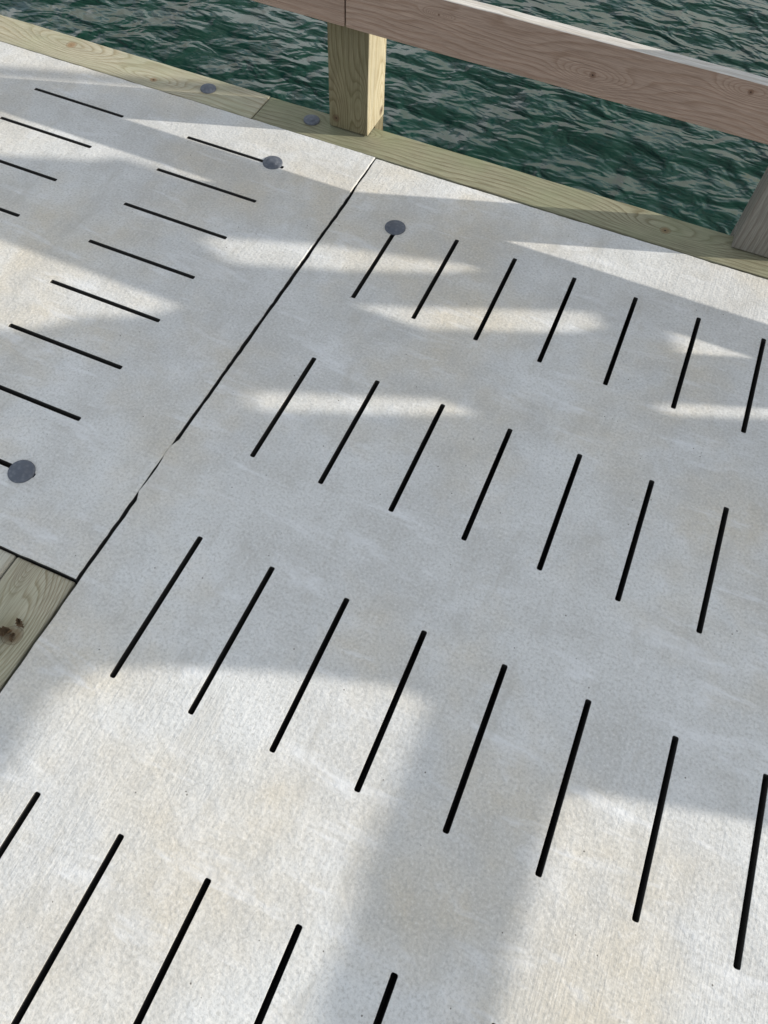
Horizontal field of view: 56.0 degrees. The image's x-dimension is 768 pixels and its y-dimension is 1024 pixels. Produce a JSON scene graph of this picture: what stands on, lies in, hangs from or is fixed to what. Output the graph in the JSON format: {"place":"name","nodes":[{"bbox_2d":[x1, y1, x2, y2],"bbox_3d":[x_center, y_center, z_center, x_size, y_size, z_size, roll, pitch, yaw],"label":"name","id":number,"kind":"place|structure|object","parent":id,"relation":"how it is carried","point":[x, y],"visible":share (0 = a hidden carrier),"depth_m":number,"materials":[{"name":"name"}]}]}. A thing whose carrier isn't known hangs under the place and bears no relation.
{"place":"outdoors","nodes":[
{"label":"outdoors","id":0,"kind":"place"},
{"bbox_2d":[0,0,767,234],"bbox_3d":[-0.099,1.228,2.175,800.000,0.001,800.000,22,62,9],"label":"water","id":1,"kind":"structure","parent":0,"point":[701,176],"depth_m":4.32,"materials":[{"name":"teal liquid"}]},
{"bbox_2d":[257,302,626,1023],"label":"dock float","id":2,"kind":"object","parent":1,"relation":"on","point":[291,948],"depth_m":1.60,"materials":[{"name":"black plastic"}]},
{"bbox_2d":[0,159,767,1023],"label":"concrete deck panel","id":3,"kind":"structure","parent":2,"relation":"on","point":[288,571],"depth_m":1.53,"materials":[{"name":"grey concrete"}]},
{"bbox_2d":[385,220,405,234],"bbox_3d":[0.034,-0.870,2.223,0.064,0.028,0.065,4,61,0],"label":"carriage bolt","id":4,"kind":"object","parent":3,"relation":"attached to","point":[395,227],"visible":1,"depth_m":2.21,"materials":[{"name":"metal"}]},
{"bbox_3d":[-1.606,-0.691,2.753,2.608,1.001,1.594,22,62,9],"label":"dock float","id":5,"kind":"object","parent":1,"relation":"on","visible":0},
{"bbox_2d":[0,41,374,584],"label":"concrete deck panel","id":6,"kind":"structure","parent":5,"relation":"on","point":[157,247],"depth_m":2.10,"materials":[{"name":"grey concrete"}]},
{"bbox_2d":[0,549,16,579],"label":"dock timber","id":7,"kind":"object","parent":6,"relation":"attached to","point":[7,559],"visible":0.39,"depth_m":1.64,"materials":[{"name":"beige wood"}]},
{"bbox_2d":[7,460,35,482],"bbox_3d":[-0.872,-0.094,1.744,0.065,0.028,0.065,-29,67,-16],"label":"carriage bolt","id":8,"kind":"object","parent":6,"relation":"attached to","point":[21,471],"visible":1,"depth_m":1.73,"materials":[{"name":"metal"}]},
{"bbox_2d":[0,557,75,692],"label":"dock timber","id":9,"kind":"object","parent":6,"relation":"attached to","point":[33,597],"visible":0.63,"depth_m":1.59,"materials":[{"name":"beige wood"}]},
{"bbox_2d":[0,626,11,636],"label":"dry leaf","id":10,"kind":"object","parent":9,"relation":"on","point":[4,630],"visible":1,"depth_m":1.54,"materials":[{"name":"brown plant"}]},
{"bbox_2d":[9,632,14,641],"bbox_3d":[-0.795,0.268,1.543,0.012,0.010,0.020,5,60,0],"label":"dry leaf","id":11,"kind":"object","parent":9,"relation":"on","point":[11,636],"visible":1,"depth_m":1.54,"materials":[{"name":"brown plant"}]},
{"bbox_2d":[15,618,23,627],"bbox_3d":[-0.785,0.241,1.556,0.016,0.015,0.026,-31,66,-18],"label":"dry leaf","id":12,"kind":"object","parent":9,"relation":"on","point":[18,623],"visible":1,"depth_m":1.56,"materials":[{"name":"brown plant"}]},
{"bbox_2d":[0,15,269,118],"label":"timber edge beam","id":13,"kind":"structure","parent":6,"relation":"attached to","point":[224,96],"depth_m":2.58,"materials":[{"name":"beige wood"}]},
{"bbox_2d":[200,83,215,93],"bbox_3d":[-0.617,-1.483,2.543,0.056,0.028,0.056,-23,65,-14],"label":"carriage bolt","id":14,"kind":"object","parent":13,"relation":"on","point":[207,88],"visible":0.97,"depth_m":2.53,"materials":[{"name":"metal"}]},
{"bbox_2d":[263,156,282,168],"bbox_3d":[-0.362,-1.131,2.353,0.064,0.028,0.065,-31,68,-18],"label":"carriage bolt","id":15,"kind":"object","parent":6,"relation":"attached to","point":[272,162],"visible":0.98,"depth_m":2.34,"materials":[{"name":"metal"}]},
{"bbox_2d":[253,97,767,279],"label":"timber edge beam","id":16,"kind":"structure","parent":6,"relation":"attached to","point":[661,230],"depth_m":2.34,"materials":[{"name":"beige wood"}]},
{"bbox_2d":[304,114,319,124],"bbox_3d":[-0.248,-1.339,2.478,0.056,0.028,0.056,13,60,3],"label":"carriage bolt","id":17,"kind":"object","parent":16,"relation":"on","point":[311,119],"visible":0.97,"depth_m":2.46,"materials":[{"name":"metal"}]},
{"bbox_2d":[252,0,767,257],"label":"wooden railing","id":18,"kind":"object","parent":16,"relation":"attached to","point":[728,100],"visible":0.59,"depth_m":1.99,"materials":[{"name":"brown wood"}]}
]}

